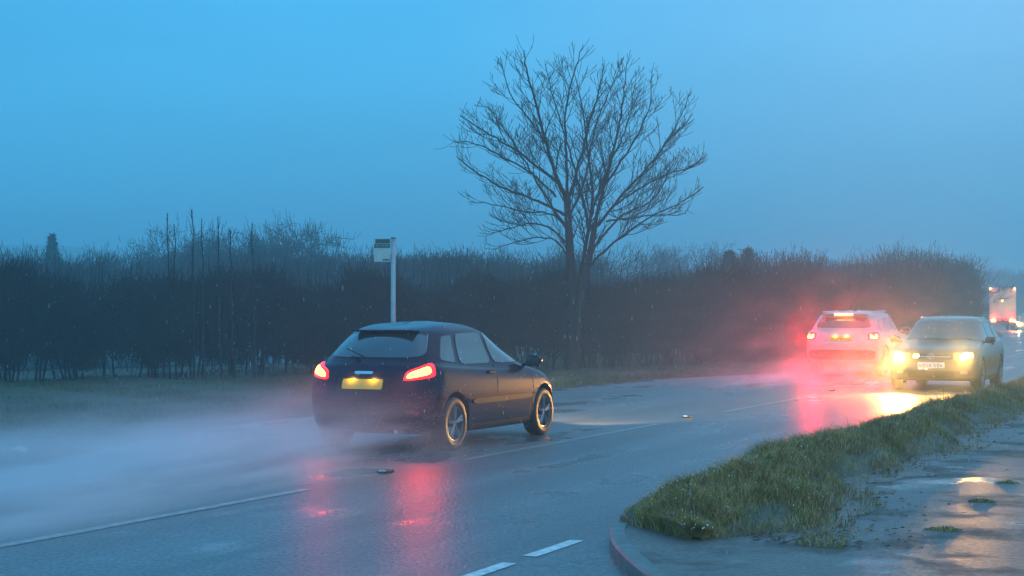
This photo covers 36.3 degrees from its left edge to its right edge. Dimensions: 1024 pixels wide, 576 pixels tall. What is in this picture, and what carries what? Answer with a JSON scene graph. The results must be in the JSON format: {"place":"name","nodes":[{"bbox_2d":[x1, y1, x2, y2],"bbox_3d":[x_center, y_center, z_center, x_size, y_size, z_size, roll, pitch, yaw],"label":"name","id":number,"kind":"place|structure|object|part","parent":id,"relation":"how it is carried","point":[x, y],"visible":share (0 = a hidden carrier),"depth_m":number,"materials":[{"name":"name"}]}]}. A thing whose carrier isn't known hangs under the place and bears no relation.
{"place":"outdoors","nodes":[
{"label":"outdoors","id":0,"kind":"place"},
{"bbox_2d":[0,345,684,370],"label":"field","id":1,"kind":"structure","parent":0,"point":[31,365],"depth_m":50.93,"materials":[{"name":"green plant"}]},
{"bbox_2d":[0,243,135,300],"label":"bare tree","id":2,"kind":"object","parent":1,"relation":"on","point":[76,273],"visible":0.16,"depth_m":64.33,"materials":[{"name":"brown plant"}]},
{"bbox_2d":[18,243,136,288],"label":"bare tree","id":3,"kind":"object","parent":1,"relation":"on","point":[82,262],"visible":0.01,"depth_m":75.99,"materials":[{"name":"brown plant"}]},
{"bbox_2d":[42,245,177,315],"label":"bare tree","id":4,"kind":"object","parent":1,"relation":"on","point":[125,270],"visible":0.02,"depth_m":75.47,"materials":[{"name":"brown plant"}]},
{"bbox_2d":[70,248,161,278],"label":"bare tree","id":5,"kind":"object","parent":1,"relation":"on","point":[114,262],"depth_m":76.45,"materials":[{"name":"brown plant"}]},
{"bbox_2d":[80,242,164,276],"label":"bare tree","id":6,"kind":"object","parent":1,"relation":"on","point":[121,266],"depth_m":78.14,"materials":[{"name":"brown plant"}]},
{"bbox_2d":[90,252,220,282],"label":"bare tree","id":7,"kind":"object","parent":1,"relation":"on","point":[150,269],"visible":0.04,"depth_m":76.50,"materials":[{"name":"brown plant"}]},
{"bbox_2d":[178,251,287,338],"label":"bare tree","id":8,"kind":"object","parent":1,"relation":"on","point":[237,272],"visible":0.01,"depth_m":70.44,"materials":[{"name":"brown plant"}]},
{"bbox_2d":[155,237,334,280],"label":"bare tree","id":9,"kind":"object","parent":1,"relation":"on","point":[245,253],"visible":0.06,"depth_m":76.78,"materials":[{"name":"brown plant"}]},
{"bbox_2d":[191,246,336,338],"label":"bare tree","id":10,"kind":"object","parent":1,"relation":"on","point":[264,262],"visible":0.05,"depth_m":69.72,"materials":[{"name":"brown plant"}]},
{"bbox_2d":[218,248,324,274],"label":"bare tree","id":11,"kind":"object","parent":1,"relation":"on","point":[291,260],"depth_m":76.30,"materials":[{"name":"brown plant"}]},
{"bbox_2d":[234,244,343,317],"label":"bare tree","id":12,"kind":"object","parent":1,"relation":"on","point":[287,268],"depth_m":71.14,"materials":[{"name":"brown plant"}]},
{"bbox_2d":[268,239,380,276],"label":"bare tree","id":13,"kind":"object","parent":1,"relation":"on","point":[338,261],"visible":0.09,"depth_m":77.70,"materials":[{"name":"brown plant"}]},
{"bbox_2d":[268,244,417,291],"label":"bare tree","id":14,"kind":"object","parent":1,"relation":"on","point":[324,276],"visible":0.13,"depth_m":65.77,"materials":[{"name":"brown plant"}]},
{"bbox_2d":[381,250,513,297],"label":"bare tree","id":15,"kind":"object","parent":1,"relation":"on","point":[415,278],"visible":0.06,"depth_m":75.19,"materials":[{"name":"brown plant"}]},
{"bbox_2d":[390,240,541,314],"bbox_3d":[-1.952,0.315,64.603,6.318,4.667,7.720,0,-1,0],"label":"bare tree","id":16,"kind":"object","parent":1,"relation":"on","point":[443,269],"visible":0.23,"depth_m":63.14,"materials":[{"name":"brown plant"}]},
{"bbox_2d":[421,251,544,285],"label":"bare tree","id":17,"kind":"object","parent":1,"relation":"on","point":[510,270],"visible":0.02,"depth_m":65.20,"materials":[{"name":"brown plant"}]},
{"bbox_2d":[450,241,528,272],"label":"bare tree","id":18,"kind":"object","parent":1,"relation":"on","point":[500,256],"visible":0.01,"depth_m":80.68,"materials":[{"name":"brown plant"}]},
{"bbox_2d":[482,250,558,268],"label":"bare tree","id":19,"kind":"object","parent":1,"relation":"on","point":[523,262],"depth_m":78.62,"materials":[{"name":"brown plant"}]},
{"bbox_2d":[459,251,605,351],"bbox_3d":[0.551,0.563,63.324,6.989,4.129,6.103,0,-1,26],"label":"bare tree","id":20,"kind":"object","parent":1,"relation":"on","point":[525,272],"depth_m":62.65,"materials":[{"name":"brown plant"}]},
{"bbox_2d":[503,252,626,287],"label":"bare tree","id":21,"kind":"object","parent":1,"relation":"on","point":[538,268],"visible":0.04,"depth_m":71.26,"materials":[{"name":"brown plant"}]},
{"bbox_2d":[494,237,679,288],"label":"bare tree","id":22,"kind":"object","parent":1,"relation":"on","point":[606,267],"visible":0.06,"depth_m":76.78,"materials":[{"name":"brown plant"}]},
{"bbox_2d":[667,261,784,283],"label":"bare tree","id":23,"kind":"object","parent":1,"relation":"on","point":[701,274],"visible":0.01,"depth_m":68.22,"materials":[{"name":"brown plant"}]},
{"bbox_2d":[720,249,740,269],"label":"conifer","id":24,"kind":"object","parent":1,"relation":"on","point":[727,253],"visible":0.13,"depth_m":71.88,"materials":[{"name":"green plant"}]},
{"bbox_2d":[675,249,809,274],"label":"bare tree","id":25,"kind":"object","parent":1,"relation":"on","point":[774,256],"visible":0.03,"depth_m":74.95,"materials":[{"name":"brown plant"}]},
{"bbox_2d":[663,247,822,283],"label":"bare tree","id":26,"kind":"object","parent":1,"relation":"on","point":[780,268],"visible":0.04,"depth_m":69.43,"materials":[{"name":"brown plant"}]},
{"bbox_2d":[737,246,759,269],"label":"conifer","id":27,"kind":"object","parent":1,"relation":"on","point":[750,252],"visible":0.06,"depth_m":72.91,"materials":[{"name":"green plant"}]},
{"bbox_2d":[727,241,837,273],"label":"bare tree","id":28,"kind":"object","parent":1,"relation":"on","point":[805,256],"visible":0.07,"depth_m":75.64,"materials":[{"name":"brown plant"}]},
{"bbox_2d":[737,248,843,275],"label":"bare tree","id":29,"kind":"object","parent":1,"relation":"on","point":[783,263],"visible":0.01,"depth_m":76.91,"materials":[{"name":"brown plant"}]},
{"bbox_2d":[738,254,855,279],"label":"bare tree","id":30,"kind":"object","parent":1,"relation":"on","point":[808,266],"visible":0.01,"depth_m":72.44,"materials":[{"name":"brown plant"}]},
{"bbox_2d":[755,254,844,278],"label":"bare tree","id":31,"kind":"object","parent":1,"relation":"on","point":[787,268],"depth_m":68.66,"materials":[{"name":"brown plant"}]},
{"bbox_2d":[0,331,1001,469],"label":"verge ground","id":32,"kind":"structure","parent":0,"point":[74,397],"depth_m":26.67,"materials":[{"name":"green plant"}]},
{"bbox_2d":[11,446,27,452],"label":"litter","id":33,"kind":"object","parent":32,"relation":"on","point":[21,448],"visible":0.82,"depth_m":17.03,"materials":[{"name":"white"}]},
{"bbox_2d":[164,213,171,378],"bbox_3d":[-7.862,0.214,35.623,0.221,3.859,0.159,1,-1,-34],"label":"hedge sapling","id":34,"kind":"object","parent":32,"relation":"on","point":[169,356],"visible":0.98,"depth_m":35.59,"materials":[{"name":"brown plant"}]},
{"bbox_2d":[166,224,179,378],"bbox_3d":[-7.732,0.338,35.555,0.318,3.609,0.212,1,-1,-35],"label":"hedge sapling","id":35,"kind":"object","parent":32,"relation":"on","point":[173,272],"visible":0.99,"depth_m":35.59,"materials":[{"name":"brown plant"}]},
{"bbox_2d":[0,245,378,382],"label":"hedge","id":36,"kind":"object","parent":32,"relation":"on","point":[76,315],"visible":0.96,"depth_m":35.76,"materials":[{"name":"green plant"}]},
{"bbox_2d":[187,210,195,379],"bbox_3d":[-7.298,0.138,35.596,0.186,4.011,0.280,1,-1,-41],"label":"hedge sapling","id":37,"kind":"object","parent":32,"relation":"on","point":[193,341],"visible":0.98,"depth_m":35.59,"materials":[{"name":"brown plant"}]},
{"bbox_2d":[201,218,206,378],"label":"hedge sapling","id":38,"kind":"object","parent":32,"relation":"on","point":[203,367],"visible":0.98,"depth_m":35.57,"materials":[{"name":"brown plant"}]},
{"bbox_2d":[210,217,223,379],"bbox_3d":[-6.718,0.259,35.593,0.321,3.768,0.174,1,-1,-31],"label":"hedge sapling","id":39,"kind":"object","parent":32,"relation":"on","point":[220,349],"visible":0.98,"depth_m":35.59,"materials":[{"name":"brown plant"}]},
{"bbox_2d":[229,227,235,379],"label":"hedge sapling","id":40,"kind":"object","parent":32,"relation":"on","point":[234,363],"visible":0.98,"depth_m":35.58,"materials":[{"name":"brown plant"}]},
{"bbox_2d":[248,223,255,378],"bbox_3d":[-5.922,0.318,35.583,0.185,3.652,0.109,1,-1,-38],"label":"hedge sapling","id":41,"kind":"object","parent":32,"relation":"on","point":[254,366],"visible":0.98,"depth_m":35.59,"materials":[{"name":"brown plant"}]},
{"bbox_2d":[374,237,395,321],"bbox_3d":[-2.200,0.587,26.994,0.382,2.920,0.093,0,-1,0],"label":"bus stop","id":42,"kind":"object","parent":32,"relation":"on","point":[382,251],"visible":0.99,"depth_m":27.00,"materials":[{"name":"white metal"}]},
{"bbox_2d":[321,249,754,369],"bbox_3d":[1.710,0.701,42.454,14.906,3.133,4.127,1,-1,-41],"label":"hedge","id":43,"kind":"object","parent":32,"relation":"on","point":[668,316],"visible":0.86,"depth_m":41.30,"materials":[{"name":"green plant"}]},
{"bbox_2d":[433,35,707,369],"bbox_3d":[1.567,-2.145,41.073,7.136,8.959,4.947,0,-1,0],"label":"ash tree","id":44,"kind":"object","parent":32,"relation":"on","point":[571,362],"visible":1,"depth_m":41.01,"materials":[{"name":"brown plant"}]},
{"bbox_2d":[679,250,937,361],"bbox_3d":[12.035,0.715,57.640,3.968,3.624,25.240,-1,-1,28],"label":"hedge","id":45,"kind":"object","parent":32,"relation":"on","point":[775,309],"visible":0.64,"depth_m":50.40,"materials":[{"name":"green plant"}]},
{"bbox_2d":[864,249,992,318],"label":"hedge","id":46,"kind":"object","parent":32,"relation":"on","point":[951,295],"visible":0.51,"depth_m":72.18,"materials":[{"name":"green plant"}]},
{"bbox_2d":[1,322,1009,380],"bbox_3d":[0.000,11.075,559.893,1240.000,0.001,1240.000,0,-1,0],"label":"ground","id":47,"kind":"structure","parent":0,"point":[49,373],"depth_m":43.72,"materials":[{"name":"green plant"}]},
{"bbox_2d":[0,242,40,267],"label":"bare tree","id":48,"kind":"object","parent":47,"relation":"on","point":[5,256],"visible":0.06,"depth_m":88.43,"materials":[{"name":"brown plant"}]},
{"bbox_2d":[9,244,61,267],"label":"bare tree","id":49,"kind":"object","parent":47,"relation":"on","point":[45,256],"depth_m":93.29,"materials":[{"name":"brown plant"}]},
{"bbox_2d":[44,233,62,265],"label":"conifer","id":50,"kind":"object","parent":47,"relation":"on","point":[52,244],"visible":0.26,"depth_m":94.90,"materials":[{"name":"green plant"}]},
{"bbox_2d":[101,247,207,276],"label":"bare tree","id":51,"kind":"object","parent":47,"relation":"on","point":[158,262],"visible":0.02,"depth_m":86.14,"materials":[{"name":"brown plant"}]},
{"bbox_2d":[126,239,208,263],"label":"bare tree","id":52,"kind":"object","parent":47,"relation":"on","point":[154,252],"visible":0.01,"depth_m":97.14,"materials":[{"name":"brown plant"}]},
{"bbox_2d":[118,215,279,276],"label":"bare tree","id":53,"kind":"object","parent":47,"relation":"on","point":[206,247],"visible":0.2,"depth_m":88.18,"materials":[{"name":"brown plant"}]},
{"bbox_2d":[201,220,332,341],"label":"bare tree","id":54,"kind":"object","parent":47,"relation":"on","point":[282,247],"visible":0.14,"depth_m":86.98,"materials":[{"name":"brown plant"}]},
{"bbox_2d":[230,207,361,262],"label":"bare tree","id":55,"kind":"object","parent":47,"relation":"on","point":[273,239],"visible":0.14,"depth_m":91.20,"materials":[{"name":"brown plant"}]},
{"bbox_2d":[337,246,439,276],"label":"bare tree","id":56,"kind":"object","parent":47,"relation":"on","point":[396,258],"visible":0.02,"depth_m":84.70,"materials":[{"name":"brown plant"}]},
{"bbox_2d":[350,251,459,286],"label":"bare tree","id":57,"kind":"object","parent":47,"relation":"on","point":[388,262],"depth_m":83.30,"materials":[{"name":"brown plant"}]},
{"bbox_2d":[371,243,490,270],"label":"bare tree","id":58,"kind":"object","parent":47,"relation":"on","point":[419,254],"visible":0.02,"depth_m":87.94,"materials":[{"name":"brown plant"}]},
{"bbox_2d":[363,246,503,275],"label":"bare tree","id":59,"kind":"object","parent":47,"relation":"on","point":[429,257],"visible":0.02,"depth_m":82.33,"materials":[{"name":"brown plant"}]},
{"bbox_2d":[644,267,691,281],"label":"bare tree","id":60,"kind":"object","parent":47,"relation":"on","point":[672,275],"visible":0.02,"depth_m":120.81,"materials":[{"name":"brown plant"}]},
{"bbox_2d":[622,236,736,280],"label":"bare tree","id":61,"kind":"object","parent":47,"relation":"on","point":[674,258],"visible":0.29,"depth_m":125.50,"materials":[{"name":"brown plant"}]},
{"bbox_2d":[808,249,853,271],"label":"bare tree","id":62,"kind":"object","parent":47,"relation":"on","point":[828,258],"depth_m":83.25,"materials":[{"name":"brown plant"}]},
{"bbox_2d":[824,256,878,272],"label":"bare tree","id":63,"kind":"object","parent":47,"relation":"on","point":[859,265],"depth_m":87.10,"materials":[{"name":"brown plant"}]},
{"bbox_2d":[827,261,877,278],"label":"bare tree","id":64,"kind":"object","parent":47,"relation":"on","point":[853,266],"visible":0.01,"depth_m":80.69,"materials":[{"name":"brown plant"}]},
{"bbox_2d":[822,257,898,273],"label":"bare tree","id":65,"kind":"object","parent":47,"relation":"on","point":[858,264],"visible":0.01,"depth_m":90.16,"materials":[{"name":"brown plant"}]},
{"bbox_2d":[818,256,906,277],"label":"bare tree","id":66,"kind":"object","parent":47,"relation":"on","point":[861,269],"visible":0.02,"depth_m":83.07,"materials":[{"name":"brown plant"}]},
{"bbox_2d":[839,249,929,274],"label":"bare tree","id":67,"kind":"object","parent":47,"relation":"on","point":[872,261],"visible":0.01,"depth_m":93.83,"materials":[{"name":"brown plant"}]},
{"bbox_2d":[839,240,981,282],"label":"bare tree","id":68,"kind":"object","parent":47,"relation":"on","point":[917,258],"visible":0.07,"depth_m":95.58,"materials":[{"name":"brown plant"}]},
{"bbox_2d":[878,243,981,281],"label":"bare tree","id":69,"kind":"object","parent":47,"relation":"on","point":[956,266],"visible":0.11,"depth_m":84.93,"materials":[{"name":"brown plant"}]},
{"bbox_2d":[860,246,1000,296],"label":"bare tree","id":70,"kind":"object","parent":47,"relation":"on","point":[977,277],"visible":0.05,"depth_m":95.28,"materials":[{"name":"brown plant"}]},
{"bbox_2d":[905,255,1015,303],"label":"bare tree","id":71,"kind":"object","parent":47,"relation":"on","point":[1003,288],"visible":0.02,"depth_m":118.68,"materials":[{"name":"brown plant"}]},
{"bbox_2d":[980,270,1010,302],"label":"bare tree","id":72,"kind":"object","parent":47,"relation":"on","point":[992,279],"visible":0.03,"depth_m":274.45,"materials":[{"name":"brown plant"}]},
{"bbox_2d":[974,266,1023,310],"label":"bare tree","id":73,"kind":"object","parent":47,"relation":"on","point":[1019,291],"visible":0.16,"depth_m":276.58,"materials":[{"name":"brown plant"}]},
{"bbox_2d":[980,264,1023,316],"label":"bare tree","id":74,"kind":"object","parent":47,"relation":"on","point":[989,285],"visible":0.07,"depth_m":275.22,"materials":[{"name":"brown plant"}]},
{"bbox_2d":[984,266,1023,315],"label":"bare tree","id":75,"kind":"object","parent":47,"relation":"on","point":[1017,279],"visible":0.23,"depth_m":277.17,"materials":[{"name":"brown plant"}]},
{"bbox_2d":[1005,276,1023,312],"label":"bare tree","id":76,"kind":"object","parent":47,"relation":"on","point":[1022,305],"visible":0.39,"depth_m":275.60,"materials":[{"name":"brown plant"}]},
{"bbox_2d":[0,326,1023,575],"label":"road","id":77,"kind":"structure","parent":0,"point":[326,524],"depth_m":14.04,"materials":[{"name":"grey asphalt"}]},
{"bbox_2d":[0,383,464,528],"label":"spray droplets","id":78,"kind":"object","parent":77,"relation":"on","point":[227,461],"visible":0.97,"depth_m":14.99,"materials":[{"name":"white"}]},
{"bbox_2d":[377,469,393,472],"bbox_3d":[-1.228,1.778,15.158,0.120,0.030,0.165,0,-1,25],"label":"road stud","id":79,"kind":"object","parent":77,"relation":"on","point":[385,471],"visible":1,"depth_m":15.11,"materials":[{"name":"black"}]},
{"bbox_2d":[312,314,552,449],"bbox_3d":[-0.869,1.084,19.207,2.000,1.562,3.874,0,-1,25],"label":"hatchback car","id":80,"kind":"object","parent":77,"relation":"on","point":[458,356],"visible":1,"depth_m":17.78,"materials":[{"name":"paint"}]},
{"bbox_3d":[-1.512,0.654,17.851,1.195,0.267,0.413,0,-1,25],"label":"rear window","id":81,"kind":"part","parent":80,"relation":"part of","materials":[{"name":"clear glass"}]},
{"bbox_3d":[-0.767,0.695,17.847,0.158,0.305,0.414,0,-1,25],"label":"quarter window","id":82,"kind":"part","parent":80,"relation":"part of","materials":[{"name":"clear glass"}]},
{"bbox_3d":[-0.499,0.709,18.409,0.164,0.366,0.787,0,-1,25],"label":"side window","id":83,"kind":"part","parent":80,"relation":"part of","materials":[{"name":"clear glass"}]},
{"bbox_3d":[-0.297,0.727,19.312,0.569,0.364,0.895,0,-1,25],"label":"side window","id":84,"kind":"part","parent":80,"relation":"part of","materials":[{"name":"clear glass"}]},
{"bbox_2d":[0,327,1021,546],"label":"line marking","id":85,"kind":"object","parent":77,"relation":"on","point":[131,521],"visible":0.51,"depth_m":12.81,"materials":[{"name":"paint"}]},
{"bbox_2d":[463,540,582,575],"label":"give way marking","id":86,"kind":"object","parent":77,"relation":"on","point":[484,571],"visible":1,"depth_m":9.94,"materials":[{"name":"paint"}]},
{"bbox_2d":[609,520,669,575],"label":"kerb","id":87,"kind":"structure","parent":77,"relation":"on","point":[629,558],"depth_m":9.41,"materials":[{"name":"concrete"}]},
{"bbox_2d":[806,310,910,375],"bbox_3d":[9.097,1.405,40.726,2.240,1.648,4.374,0,-1,25],"label":"sport utility car","id":88,"kind":"object","parent":77,"relation":"on","point":[855,337],"visible":0.87,"depth_m":38.98,"materials":[{"name":"white paint"}]},
{"bbox_3d":[8.315,0.867,39.092,1.359,0.261,0.284,0,-1,25],"label":"rear window","id":89,"kind":"part","parent":88,"relation":"part of","materials":[{"name":"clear glass"}]},
{"bbox_3d":[9.251,0.895,39.214,0.114,0.254,0.566,0,-1,25],"label":"quarter window","id":90,"kind":"part","parent":88,"relation":"part of","materials":[{"name":"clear glass"}]},
{"bbox_3d":[9.574,0.904,39.899,0.130,0.330,0.822,0,-1,25],"label":"side window","id":91,"kind":"part","parent":88,"relation":"part of","materials":[{"name":"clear glass"}]},
{"bbox_3d":[9.916,0.925,40.764,0.516,0.350,0.824,0,-1,-11],"label":"side window","id":92,"kind":"part","parent":88,"relation":"part of","materials":[{"name":"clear glass"}]},
{"bbox_2d":[890,316,1003,390],"bbox_3d":[9.210,1.339,32.910,2.120,1.516,4.248,0,-1,25],"label":"oncoming car","id":93,"kind":"object","parent":77,"relation":"on","point":[970,349],"visible":1,"depth_m":31.61,"materials":[{"name":"grey paint"}]},
{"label":"side window","id":94,"kind":"part","parent":93,"relation":"part of","materials":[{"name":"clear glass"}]},
{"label":"side window","id":95,"kind":"part","parent":93,"relation":"part of","materials":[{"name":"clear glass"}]},
{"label":"side window","id":96,"kind":"part","parent":93,"relation":"part of","materials":[{"name":"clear glass"}]},
{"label":"quarter window","id":97,"kind":"part","parent":93,"relation":"part of","materials":[{"name":"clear glass"}]},
{"bbox_2d":[984,287,1015,329],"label":"lorry","id":98,"kind":"object","parent":77,"relation":"on","point":[1000,314],"visible":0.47,"depth_m":149.86,"materials":[{"name":"white metal"}]},
{"bbox_2d":[990,290,1014,319],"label":"rear door","id":99,"kind":"structure","parent":98,"relation":"in","point":[999,310],"depth_m":149.83,"materials":[{"name":"white metal"}]},
{"bbox_2d":[1013,315,1023,330],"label":"distant car","id":100,"kind":"object","parent":77,"relation":"on","point":[1018,322],"visible":0.98,"depth_m":146.88,"materials":[{"name":"grey paint"}]},
{"bbox_2d":[0,245,1023,314],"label":"hills","id":101,"kind":"structure","parent":0,"point":[74,251],"depth_m":564.80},
{"bbox_2d":[0,0,1023,276],"label":"sky","id":102,"kind":"structure","parent":0,"point":[94,94],"materials":[{"name":"blue"}]},
{"bbox_2d":[7,60,1019,566],"bbox_3d":[0.075,0.540,20.998,22.482,2.516,29.992,0,-1,0],"label":"rain","id":103,"kind":"object","parent":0,"point":[475,298],"visible":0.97,"depth_m":10.21,"materials":[{"name":"white"}]},
{"bbox_2d":[625,414,1023,575],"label":"footpath","id":104,"kind":"structure","parent":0,"point":[988,540],"depth_m":10.01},
{"bbox_2d":[617,374,1023,547],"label":"verge bank","id":105,"kind":"structure","parent":104,"relation":"on","point":[765,511],"depth_m":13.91,"materials":[{"name":"green plant"}]},
{"bbox_2d":[642,380,1018,529],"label":"grass droplets","id":106,"kind":"object","parent":105,"relation":"on","point":[755,482],"depth_m":11.21,"materials":[{"name":"white"}]},
{"bbox_2d":[724,413,1023,548],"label":"fallen leaves","id":107,"kind":"object","parent":104,"relation":"on","point":[850,520],"visible":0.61,"depth_m":10.89,"materials":[{"name":"brown plant"}]},
{"bbox_2d":[780,412,1023,542],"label":"mud fringe","id":108,"kind":"object","parent":104,"relation":"on","point":[913,472],"visible":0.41,"depth_m":13.94,"materials":[{"name":"brown soil"}]},
{"bbox_2d":[925,524,962,531],"bbox_3d":[2.892,1.600,10.455,0.268,0.045,0.222,0,-1,0],"label":"weed tuft","id":109,"kind":"object","parent":104,"relation":"on","point":[943,528],"visible":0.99,"depth_m":10.43,"materials":[{"name":"green plant"}]},
{"bbox_2d":[967,497,995,502],"bbox_3d":[3.622,1.629,12.025,0.239,0.042,0.192,0,-1,0],"label":"weed tuft","id":110,"kind":"object","parent":104,"relation":"on","point":[983,500],"visible":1,"depth_m":12.01,"materials":[{"name":"green plant"}]},
{"bbox_2d":[995,479,1019,483],"bbox_3d":[4.234,1.650,13.345,0.230,0.044,0.195,0,-1,0],"label":"weed tuft","id":111,"kind":"object","parent":104,"relation":"on","point":[1008,481],"visible":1,"depth_m":13.32,"materials":[{"name":"green plant"}]}
]}

